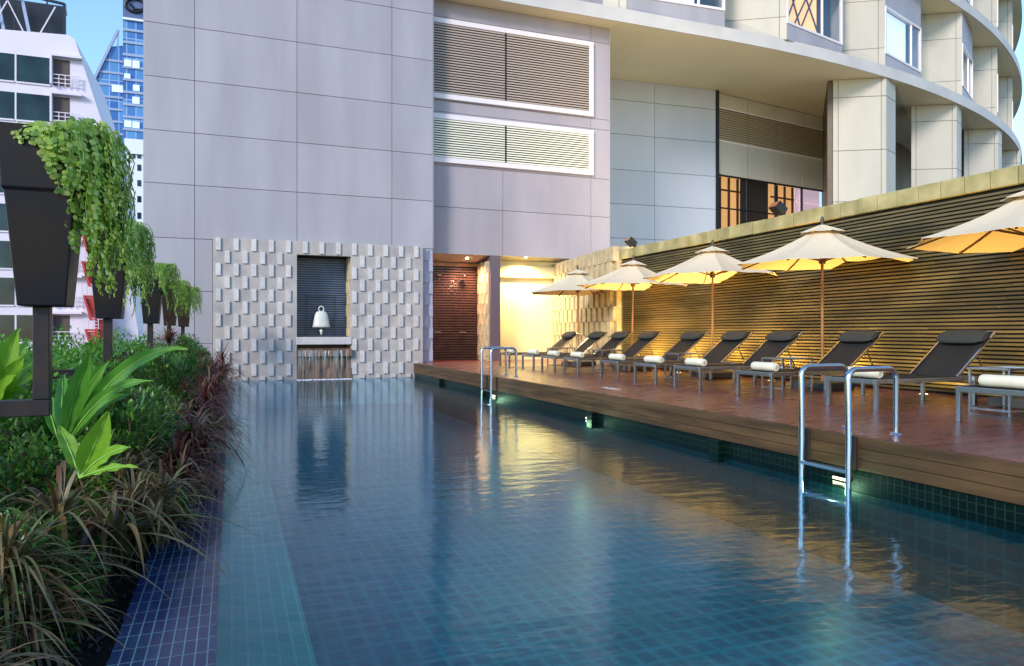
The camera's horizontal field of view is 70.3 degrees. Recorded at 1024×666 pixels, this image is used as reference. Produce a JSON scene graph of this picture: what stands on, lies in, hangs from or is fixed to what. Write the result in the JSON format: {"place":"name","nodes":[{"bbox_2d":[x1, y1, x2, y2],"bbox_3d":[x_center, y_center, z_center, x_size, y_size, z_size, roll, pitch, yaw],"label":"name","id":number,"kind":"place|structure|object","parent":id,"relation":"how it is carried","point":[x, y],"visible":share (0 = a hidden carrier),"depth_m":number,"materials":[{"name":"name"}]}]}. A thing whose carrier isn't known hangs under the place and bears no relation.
{"place":"outdoors","nodes":[
{"label":"outdoors","id":0,"kind":"place"},
{"bbox_2d":[0,404,201,665],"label":"soil","id":1,"kind":"structure","parent":0,"point":[90,659],"depth_m":3.84,"materials":[{"name":"black soil"}]},
{"bbox_2d":[0,565,81,665],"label":"grass clump","id":2,"kind":"object","parent":1,"relation":"on","point":[15,653],"visible":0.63,"depth_m":2.96,"materials":[{"name":"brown plant"}]},
{"bbox_2d":[0,122,84,417],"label":"planter pot","id":3,"kind":"object","parent":1,"relation":"on","point":[45,259],"visible":0.8,"depth_m":4.27,"materials":[{"name":"brown metal"}]},
{"bbox_2d":[11,116,136,318],"bbox_3d":[-2.699,-0.680,4.463,0.712,1.204,0.682,0,0,-21],"label":"trailing plant","id":4,"kind":"object","parent":3,"relation":"in","point":[100,174],"visible":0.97,"depth_m":4.34,"materials":[{"name":"green plant"}]},
{"bbox_2d":[0,513,101,656],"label":"leafy shrub","id":5,"kind":"object","parent":1,"relation":"on","point":[71,644],"visible":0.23,"depth_m":3.58,"materials":[{"name":"green plant"}]},
{"bbox_2d":[0,609,103,665],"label":"grass clump","id":6,"kind":"object","parent":1,"relation":"on","point":[24,664],"visible":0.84,"depth_m":2.86,"materials":[{"name":"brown grass blades"}]},
{"bbox_2d":[0,504,122,640],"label":"leafy shrub","id":7,"kind":"object","parent":1,"relation":"on","point":[75,525],"visible":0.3,"depth_m":3.87,"materials":[{"name":"green plant"}]},
{"bbox_2d":[0,328,122,501],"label":"hedge plant","id":8,"kind":"object","parent":1,"relation":"on","point":[7,424],"visible":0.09,"depth_m":6.69,"materials":[{"name":"green plant"}]},
{"bbox_2d":[0,328,67,399],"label":"broad leaf plant","id":9,"kind":"object","parent":8,"relation":"on","point":[14,369],"visible":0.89,"depth_m":5.59,"materials":[{"name":"green plant"}]},
{"bbox_2d":[4,222,128,456],"bbox_3d":[-4.891,0.190,8.028,1.205,2.800,0.409,0,0,-21],"label":"planter pot","id":10,"kind":"object","parent":1,"relation":"on","point":[107,310],"visible":0.26,"depth_m":8.06,"materials":[{"name":"brown metal"}]},
{"bbox_2d":[111,219,156,314],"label":"trailing plant","id":11,"kind":"object","parent":10,"relation":"in","point":[144,257],"visible":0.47,"depth_m":8.17,"materials":[{"name":"green plant"}]},
{"bbox_2d":[0,416,133,516],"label":"leafy shrub","id":12,"kind":"object","parent":1,"relation":"on","point":[53,441],"visible":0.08,"depth_m":5.59,"materials":[{"name":"green plant"}]},
{"bbox_2d":[0,340,142,450],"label":"hedge plant","id":13,"kind":"object","parent":1,"relation":"on","point":[77,361],"visible":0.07,"depth_m":9.11,"materials":[{"name":"green plant"}]},
{"bbox_2d":[0,426,155,516],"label":"leafy shrub","id":14,"kind":"object","parent":1,"relation":"on","point":[25,457],"visible":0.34,"depth_m":4.89,"materials":[{"name":"green plant"}]},
{"bbox_2d":[44,346,187,453],"bbox_3d":[-2.876,0.461,4.977,1.352,0.747,0.339,0,0,20],"label":"broad leaf plant","id":15,"kind":"object","parent":14,"relation":"on","point":[84,398],"visible":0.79,"depth_m":4.93,"materials":[{"name":"green plant"}]},
{"bbox_2d":[0,504,162,665],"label":"grass clump","id":16,"kind":"object","parent":1,"relation":"on","point":[10,553],"visible":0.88,"depth_m":3.34,"materials":[{"name":"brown grass blades"}]},
{"bbox_2d":[15,544,150,665],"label":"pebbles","id":17,"kind":"object","parent":1,"relation":"on","point":[100,637],"visible":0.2,"depth_m":3.88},
{"bbox_2d":[20,324,145,395],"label":"hedge plant","id":18,"kind":"object","parent":1,"relation":"on","point":[63,347],"visible":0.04,"depth_m":12.00,"materials":[{"name":"green plant"}]},
{"bbox_2d":[0,498,169,642],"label":"grass clump","id":19,"kind":"object","parent":1,"relation":"on","point":[22,515],"visible":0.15,"depth_m":3.90,"materials":[{"name":"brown grass blades"}]},
{"bbox_2d":[58,411,137,478],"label":"broad leaf plant","id":20,"kind":"object","parent":19,"relation":"on","point":[92,452],"visible":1,"depth_m":4.11,"materials":[{"name":"green plant"}]},
{"bbox_2d":[2,386,195,517],"bbox_3d":[-3.595,0.998,6.449,1.482,1.163,2.585,0,0,-21],"label":"leafy shrub","id":21,"kind":"object","parent":1,"relation":"on","point":[122,411],"visible":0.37,"depth_m":6.02,"materials":[{"name":"green plant"}]},
{"bbox_2d":[21,458,197,558],"bbox_3d":[-2.905,1.226,5.193,1.189,0.732,1.294,0,0,18],"label":"leafy shrub","id":22,"kind":"object","parent":1,"relation":"on","point":[97,494],"visible":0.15,"depth_m":4.93,"materials":[{"name":"green plant"}]},
{"bbox_2d":[66,331,165,357],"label":"hedge plant","id":23,"kind":"object","parent":1,"relation":"on","point":[129,348],"visible":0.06,"depth_m":17.98,"materials":[{"name":"green plant"}]},
{"bbox_2d":[3,441,232,585],"bbox_3d":[-2.834,1.281,5.166,1.518,1.062,1.406,0,0,29],"label":"grass clump","id":24,"kind":"object","parent":1,"relation":"on","point":[126,474],"visible":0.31,"depth_m":4.99,"materials":[{"name":"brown plant"}]},
{"bbox_2d":[0,457,255,645],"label":"grass clump","id":25,"kind":"object","parent":1,"relation":"on","point":[114,515],"visible":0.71,"depth_m":4.21,"materials":[{"name":"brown grass leaves"}]},
{"bbox_2d":[93,267,162,362],"bbox_3d":[-6.577,0.216,12.362,1.194,2.748,0.389,0,0,-21],"label":"planter pot","id":26,"kind":"object","parent":1,"relation":"on","point":[155,305],"visible":0.28,"depth_m":12.39,"materials":[{"name":"brown metal"}]},
{"bbox_2d":[147,262,180,317],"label":"trailing plant","id":27,"kind":"object","parent":26,"relation":"in","point":[166,273],"visible":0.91,"depth_m":12.50,"materials":[{"name":"green plant"}]},
{"bbox_2d":[94,356,187,455],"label":"leafy shrub","id":28,"kind":"object","parent":1,"relation":"on","point":[135,375],"visible":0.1,"depth_m":7.63,"materials":[{"name":"green plant"}]},
{"bbox_2d":[118,289,178,356],"bbox_3d":[-7.893,0.242,15.820,1.184,2.695,0.368,0,0,-21],"label":"planter pot","id":29,"kind":"object","parent":1,"relation":"on","point":[170,319],"visible":0.27,"depth_m":15.83,"materials":[{"name":"brown metal"}]},
{"bbox_2d":[167,280,192,319],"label":"trailing plant","id":30,"kind":"object","parent":29,"relation":"in","point":[185,291],"visible":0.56,"depth_m":15.96,"materials":[{"name":"green plant"}]},
{"bbox_2d":[68,459,236,586],"bbox_3d":[-2.426,1.266,4.780,1.206,0.866,1.173,0,0,-21],"label":"spiky plant","id":31,"kind":"object","parent":1,"relation":"on","point":[136,490],"visible":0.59,"depth_m":4.71,"materials":[{"name":"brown plant"}]},
{"bbox_2d":[105,419,202,508],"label":"spiky plant","id":32,"kind":"object","parent":1,"relation":"on","point":[143,452],"visible":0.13,"depth_m":5.73,"materials":[{"name":"green plant"}]},
{"bbox_2d":[113,342,195,440],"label":"leafy shrub","id":33,"kind":"object","parent":1,"relation":"on","point":[165,371],"visible":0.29,"depth_m":9.48,"materials":[{"name":"green plant"}]},
{"bbox_2d":[133,351,202,403],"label":"leafy shrub","id":34,"kind":"object","parent":1,"relation":"on","point":[190,373],"visible":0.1,"depth_m":11.57,"materials":[{"name":"green plant"}]},
{"bbox_2d":[144,322,193,351],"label":"spiky plant","id":35,"kind":"object","parent":1,"relation":"on","point":[169,336],"visible":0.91,"depth_m":14.83,"materials":[{"name":"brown plant"}]},
{"bbox_2d":[140,442,223,539],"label":"spiky plant","id":36,"kind":"object","parent":1,"relation":"on","point":[182,475],"visible":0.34,"depth_m":5.59,"materials":[{"name":"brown plant"}]},
{"bbox_2d":[123,426,246,518],"bbox_3d":[-2.810,1.236,6.066,1.214,0.943,1.255,0,0,-21],"label":"spiky plant","id":37,"kind":"object","parent":1,"relation":"on","point":[177,452],"visible":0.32,"depth_m":6.15,"materials":[{"name":"brown plant"}]},
{"bbox_2d":[162,344,210,384],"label":"leafy shrub","id":38,"kind":"object","parent":1,"relation":"on","point":[191,357],"visible":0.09,"depth_m":13.49,"materials":[{"name":"green plant"}]},
{"bbox_2d":[144,393,230,460],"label":"spiky plant","id":39,"kind":"object","parent":1,"relation":"on","point":[197,403],"visible":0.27,"depth_m":8.42,"materials":[{"name":"purple plant"}]},
{"bbox_2d":[171,334,213,383],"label":"leafy shrub","id":40,"kind":"object","parent":1,"relation":"on","point":[186,342],"visible":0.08,"depth_m":16.19,"materials":[{"name":"green plant"}]},
{"bbox_2d":[168,374,221,418],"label":"spiky plant","id":41,"kind":"object","parent":1,"relation":"on","point":[185,385],"visible":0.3,"depth_m":10.22,"materials":[{"name":"purple plant"}]},
{"bbox_2d":[153,388,254,480],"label":"spiky plant","id":42,"kind":"object","parent":1,"relation":"on","point":[180,411],"visible":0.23,"depth_m":7.52,"materials":[{"name":"purple plant"}]},
{"bbox_2d":[156,402,257,509],"bbox_3d":[-2.884,1.177,6.677,1.146,1.118,1.308,0,0,7],"label":"spiky plant","id":43,"kind":"object","parent":1,"relation":"on","point":[204,438],"visible":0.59,"depth_m":6.68,"materials":[{"name":"brown plant"}]},
{"bbox_2d":[179,362,248,422],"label":"spiky plant","id":44,"kind":"object","parent":1,"relation":"on","point":[207,381],"visible":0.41,"depth_m":11.32,"materials":[{"name":"purple plant"}]},
{"bbox_2d":[172,376,257,450],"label":"spiky plant","id":45,"kind":"object","parent":1,"relation":"on","point":[205,397],"visible":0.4,"depth_m":9.14,"materials":[{"name":"purple plant"}]},
{"bbox_2d":[187,359,250,403],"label":"spiky plant","id":46,"kind":"object","parent":1,"relation":"on","point":[214,374],"visible":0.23,"depth_m":13.64,"materials":[{"name":"purple plant"}]},
{"bbox_2d":[94,0,142,150],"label":"glass skyscraper","id":47,"kind":"structure","parent":0,"point":[118,74],"depth_m":149.96,"materials":[{"name":"blue glass"}]},
{"bbox_2d":[124,138,142,223],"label":"pale tower","id":48,"kind":"structure","parent":0,"point":[134,147],"depth_m":98.31,"materials":[{"name":"white concrete"}]},
{"bbox_2d":[107,382,227,665],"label":"pool gutter","id":49,"kind":"object","parent":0,"point":[161,628],"visible":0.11,"depth_m":3.75,"materials":[{"name":"blue tile"}]},
{"bbox_2d":[208,382,228,665],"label":"gutter edge","id":50,"kind":"object","parent":49,"relation":"attached to","point":[213,639],"visible":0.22,"depth_m":4.06,"materials":[{"name":"blue tile"}]},
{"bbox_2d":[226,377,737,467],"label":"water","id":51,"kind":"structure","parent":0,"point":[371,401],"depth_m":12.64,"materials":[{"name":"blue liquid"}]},
{"bbox_2d":[24,0,1023,206],"label":"sky","id":52,"kind":"structure","parent":0,"point":[93,24],"materials":[{"name":"blue"}]},
{"bbox_2d":[256,408,1023,665],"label":"pool floor","id":53,"kind":"structure","parent":0,"point":[502,555],"depth_m":6.51,"materials":[{"name":"teal tile"}]},
{"bbox_2d":[216,423,316,665],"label":"pool shelf","id":54,"kind":"object","parent":53,"relation":"on","point":[261,621],"visible":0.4,"depth_m":4.68,"materials":[{"name":"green tile"}]},
{"bbox_2d":[444,408,1023,634],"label":"pool side underwater","id":55,"kind":"object","parent":53,"relation":"on","point":[973,568],"visible":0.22,"depth_m":6.91,"materials":[{"name":"teal tile"}]},
{"bbox_2d":[709,438,724,461],"bbox_3d":[2.421,1.385,8.595,0.098,0.250,0.180,0,0,-21],"label":"tiled bracket","id":56,"kind":"object","parent":55,"relation":"on","point":[716,446],"visible":1,"depth_m":8.53,"materials":[{"name":"green tile"}]},
{"bbox_2d":[415,373,1023,533],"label":"pool side","id":57,"kind":"structure","parent":55,"relation":"on","point":[993,512],"depth_m":6.90,"materials":[{"name":"green tile"}]},
{"bbox_2d":[417,359,1023,462],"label":"deck","id":58,"kind":"structure","parent":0,"point":[930,422],"depth_m":9.66,"materials":[{"name":"brown wood"}]},
{"bbox_2d":[423,249,432,362],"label":"stone return wall","id":59,"kind":"structure","parent":58,"relation":"on","point":[427,305],"depth_m":23.39,"materials":[{"name":"grey stone"}]},
{"bbox_2d":[433,262,477,359],"bbox_3d":[-2.210,-0.755,25.527,2.160,3.410,0.170,0,0,-21],"label":"door","id":60,"kind":"structure","parent":58,"relation":"on","point":[455,315],"depth_m":25.56,"materials":[{"name":"brown wood"}]},
{"bbox_2d":[477,255,499,360],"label":"alcove pier","id":61,"kind":"structure","parent":58,"relation":"on","point":[488,305],"depth_m":24.80,"materials":[{"name":"beige stone"}]},
{"bbox_2d":[481,346,518,430],"bbox_3d":[-0.290,1.202,16.057,0.665,1.796,0.784,0,0,-21],"label":"pool ladder","id":62,"kind":"object","parent":58,"relation":"attached to","point":[496,348],"visible":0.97,"depth_m":15.82,"materials":[{"name":"silver metal"}]},
{"bbox_2d":[500,261,555,359],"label":"cream alcove wall","id":63,"kind":"structure","parent":58,"relation":"on","point":[526,323],"depth_m":25.98,"materials":[{"name":"paint"}]},
{"bbox_2d":[499,331,578,366],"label":"sun lounger","id":64,"kind":"object","parent":58,"relation":"on","point":[566,338],"visible":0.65,"depth_m":21.08,"materials":[{"name":"black fabric"}]},
{"bbox_2d":[522,331,607,369],"bbox_3d":[1.427,0.453,19.528,2.218,0.995,0.784,0,0,-22],"label":"sun lounger","id":65,"kind":"object","parent":58,"relation":"on","point":[592,340],"visible":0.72,"depth_m":19.62,"materials":[{"name":"black fabric"}]},
{"bbox_2d":[531,265,626,365],"bbox_3d":[1.921,-0.520,21.112,2.716,2.940,2.716,-1,0,-41],"label":"umbrella","id":66,"kind":"object","parent":58,"relation":"on","point":[567,285],"visible":0.77,"depth_m":20.85,"materials":[{"name":"grey fabric"}]},
{"bbox_2d":[541,331,632,372],"bbox_3d":[1.890,0.453,18.215,2.218,0.995,0.784,0,0,-22],"label":"sun lounger","id":67,"kind":"object","parent":58,"relation":"on","point":[617,339],"visible":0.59,"depth_m":18.32,"materials":[{"name":"black fabric"}]},
{"bbox_2d":[552,246,632,365],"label":"stone side wall","id":68,"kind":"structure","parent":58,"relation":"on","point":[600,310],"depth_m":22.56,"materials":[{"name":"beige stone"}]},
{"bbox_2d":[563,331,661,374],"bbox_3d":[2.368,0.453,17.077,2.218,0.995,0.784,0,0,-20],"label":"sun lounger","id":69,"kind":"object","parent":58,"relation":"on","point":[645,339],"visible":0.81,"depth_m":17.11,"materials":[{"name":"black fabric"}]},
{"bbox_2d":[577,255,686,370],"bbox_3d":[3.057,-0.520,18.421,2.716,2.940,2.716,1,0,-29],"label":"umbrella","id":70,"kind":"object","parent":58,"relation":"on","point":[629,275],"visible":0.84,"depth_m":18.15,"materials":[{"name":"grey fabric"}]},
{"bbox_2d":[600,331,707,379],"bbox_3d":[3.024,0.453,15.417,2.218,0.995,0.784,0,0,-21],"label":"sun lounger","id":71,"kind":"object","parent":58,"relation":"on","point":[688,341],"visible":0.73,"depth_m":15.49,"materials":[{"name":"black fabric"}]},
{"bbox_2d":[634,331,753,384],"bbox_3d":[3.506,0.453,13.983,2.218,0.995,0.784,0,0,-20],"label":"sun lounger","id":72,"kind":"object","parent":58,"relation":"on","point":[725,347],"visible":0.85,"depth_m":14.04,"materials":[{"name":"black fabric"}]},
{"bbox_2d":[643,239,777,378],"bbox_3d":[4.255,-0.520,15.430,2.716,2.940,2.716,1,-1,-15],"label":"umbrella","id":73,"kind":"object","parent":58,"relation":"on","point":[712,264],"visible":0.92,"depth_m":15.27,"materials":[{"name":"grey fabric"}]},
{"bbox_2d":[414,363,1023,505],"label":"deck fascia","id":74,"kind":"structure","parent":58,"relation":"attached to","point":[994,478],"depth_m":7.42,"materials":[{"name":"brown wood"}]},
{"bbox_2d":[673,331,803,389],"bbox_3d":[4.000,0.453,12.794,2.218,0.995,0.784,0,0,-21],"label":"sun lounger","id":75,"kind":"object","parent":58,"relation":"on","point":[777,343],"visible":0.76,"depth_m":12.86,"materials":[{"name":"black fabric"}]},
{"bbox_2d":[761,357,812,391],"bbox_3d":[4.567,0.678,12.069,0.626,0.543,0.506,0,0,-21],"label":"side table","id":76,"kind":"object","parent":58,"relation":"on","point":[782,359],"visible":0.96,"depth_m":11.95,"materials":[{"name":"silver metal"}]},
{"bbox_2d":[736,330,884,398],"bbox_3d":[4.598,0.453,11.148,2.218,0.995,0.784,0,0,-21],"label":"sun lounger","id":77,"kind":"object","parent":58,"relation":"on","point":[850,348],"visible":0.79,"depth_m":11.20,"materials":[{"name":"black fabric"}]},
{"bbox_2d":[619,164,1023,396],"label":"slatted wall","id":78,"kind":"structure","parent":58,"relation":"on","point":[913,309],"depth_m":12.69,"materials":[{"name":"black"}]},
{"bbox_2d":[737,216,917,390],"bbox_3d":[5.285,-0.520,12.382,2.716,2.940,2.716,-1,1,-24],"label":"umbrella","id":79,"kind":"object","parent":58,"relation":"on","point":[822,246],"visible":0.96,"depth_m":12.10,"materials":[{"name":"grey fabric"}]},
{"bbox_2d":[799,363,901,565],"bbox_3d":[3.210,1.202,6.973,0.665,1.796,0.734,0,0,-21],"label":"pool ladder","id":80,"kind":"object","parent":58,"relation":"attached to","point":[851,452],"visible":1,"depth_m":6.76,"materials":[{"name":"silver metal"}]},
{"bbox_2d":[826,330,996,411],"bbox_3d":[5.275,0.453,9.552,2.218,0.995,0.784,0,0,-22],"label":"sun lounger","id":81,"kind":"object","parent":58,"relation":"on","point":[950,355],"visible":0.88,"depth_m":9.65,"materials":[{"name":"black fabric"}]},
{"bbox_2d":[906,191,1023,409],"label":"umbrella","id":82,"kind":"object","parent":58,"relation":"on","point":[1000,229],"visible":0.99,"depth_m":9.41,"materials":[{"name":"grey fabric"}]},
{"bbox_2d":[956,385,1023,421],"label":"sun lounger","id":83,"kind":"object","parent":58,"relation":"on","point":[960,390],"visible":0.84,"depth_m":7.60,"materials":[{"name":"silver metal"}]},
{"bbox_2d":[978,374,1023,388],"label":"rolled towel","id":84,"kind":"object","parent":83,"relation":"on","point":[1002,381],"visible":1,"depth_m":7.40,"materials":[{"name":"beige fabric"}]},
{"bbox_2d":[968,366,1023,415],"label":"side table","id":85,"kind":"object","parent":58,"relation":"on","point":[1009,369],"visible":0.95,"depth_m":8.74,"materials":[{"name":"silver metal"}]},
{"label":"ground","id":86,"kind":"structure","parent":0,"visible":0},
{"bbox_2d":[0,29,142,356],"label":"white apartment building","id":87,"kind":"structure","parent":86,"relation":"on","point":[49,77],"depth_m":56.68,"materials":[{"name":"paint"}]},
{"bbox_2d":[0,241,12,269],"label":"window","id":88,"kind":"structure","parent":87,"relation":"in","point":[5,252],"depth_m":55.74,"materials":[{"name":"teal glass"}]},
{"bbox_2d":[0,52,13,82],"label":"window","id":89,"kind":"structure","parent":87,"relation":"in","point":[6,59],"depth_m":55.77,"materials":[{"name":"blue glass"}]},
{"bbox_2d":[0,91,13,120],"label":"window","id":90,"kind":"structure","parent":87,"relation":"in","point":[6,98],"depth_m":55.77,"materials":[{"name":"blue glass"}]},
{"bbox_2d":[0,278,13,305],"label":"window","id":91,"kind":"structure","parent":87,"relation":"in","point":[6,284],"depth_m":55.77,"materials":[{"name":"grey glass"}]},
{"bbox_2d":[0,315,13,340],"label":"window","id":92,"kind":"structure","parent":87,"relation":"in","point":[6,321],"depth_m":55.77,"materials":[{"name":"grey glass"}]},
{"bbox_2d":[16,315,31,343],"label":"window","id":93,"kind":"structure","parent":87,"relation":"in","point":[24,322],"depth_m":56.19,"materials":[{"name":"grey glass"}]},
{"bbox_2d":[0,0,66,34],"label":"roof frame","id":94,"kind":"object","parent":87,"relation":"on","point":[21,15],"visible":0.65,"depth_m":58.69,"materials":[{"name":"white metal"}]},
{"bbox_2d":[16,54,50,85],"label":"window","id":95,"kind":"structure","parent":87,"relation":"in","point":[33,70],"depth_m":56.38,"materials":[{"name":"blue glass"}]},
{"bbox_2d":[16,92,50,123],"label":"window","id":96,"kind":"structure","parent":87,"relation":"in","point":[29,107],"depth_m":56.38,"materials":[{"name":"blue glass"}]},
{"bbox_2d":[80,229,102,354],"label":"fire escape","id":97,"kind":"object","parent":87,"relation":"attached to","point":[89,304],"visible":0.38,"depth_m":56.46,"materials":[{"name":"red paint"}]},
{"bbox_2d":[143,0,1021,360],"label":"hotel building","id":98,"kind":"structure","parent":86,"relation":"on","point":[505,130],"depth_m":25.42,"materials":[{"name":"grey"}]},
{"bbox_2d":[213,237,422,380],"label":"stone feature wall","id":99,"kind":"structure","parent":98,"relation":"attached to","point":[262,289],"depth_m":22.23,"materials":[{"name":"grey stone"}]},
{"bbox_2d":[304,295,336,336],"bbox_3d":[-5.910,-0.530,22.484,1.000,1.300,0.060,0,0,-21],"label":"bell stand","id":100,"kind":"object","parent":99,"relation":"on","point":[306,316],"visible":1,"depth_m":22.48,"materials":[{"name":"black metal"}]},
{"bbox_2d":[312,306,329,334],"bbox_3d":[-5.879,-0.391,22.404,0.540,0.902,0.324,0,0,-21],"label":"bell","id":101,"kind":"object","parent":100,"relation":"hanging from","point":[321,318],"visible":1,"depth_m":22.30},
{"bbox_2d":[656,0,724,10],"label":"window","id":102,"kind":"structure","parent":98,"relation":"in","point":[709,4],"depth_m":27.23,"materials":[{"name":"white"}]},
{"bbox_2d":[719,175,747,228],"bbox_3d":[10.196,-5.345,34.145,1.956,4.908,0.500,0,0,-31],"label":"window","id":103,"kind":"structure","parent":98,"relation":"in","point":[729,186],"depth_m":34.34,"materials":[{"name":"orange glass"}]},
{"bbox_2d":[740,179,775,223],"bbox_3d":[11.891,-5.345,35.151,1.985,4.908,0.500,0,0,-31],"label":"window","id":104,"kind":"structure","parent":98,"relation":"in","point":[757,190],"depth_m":35.28,"materials":[{"name":"black glass"}]},
{"bbox_2d":[768,183,801,218],"bbox_3d":[13.579,-5.345,36.154,1.942,4.908,0.500,0,0,-31],"label":"window","id":105,"kind":"structure","parent":98,"relation":"in","point":[784,193],"depth_m":36.24,"materials":[{"name":"orange glass"}]},
{"bbox_2d":[794,187,822,212],"bbox_3d":[15.261,-5.345,37.152,1.970,4.908,0.500,0,0,-31],"label":"window","id":106,"kind":"structure","parent":98,"relation":"in","point":[810,197],"depth_m":37.26,"materials":[{"name":"pink glass"}]},
{"bbox_2d":[786,0,842,45],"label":"window","id":107,"kind":"structure","parent":98,"relation":"in","point":[812,16],"depth_m":29.87,"materials":[{"name":"white"}]},
{"bbox_2d":[885,5,921,72],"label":"window","id":108,"kind":"structure","parent":98,"relation":"in","point":[896,35],"depth_m":33.03,"materials":[{"name":"white"}]},
{"bbox_2d":[961,43,972,100],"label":"window","id":109,"kind":"structure","parent":98,"relation":"in","point":[967,62],"depth_m":37.08,"materials":[{"name":"white"}]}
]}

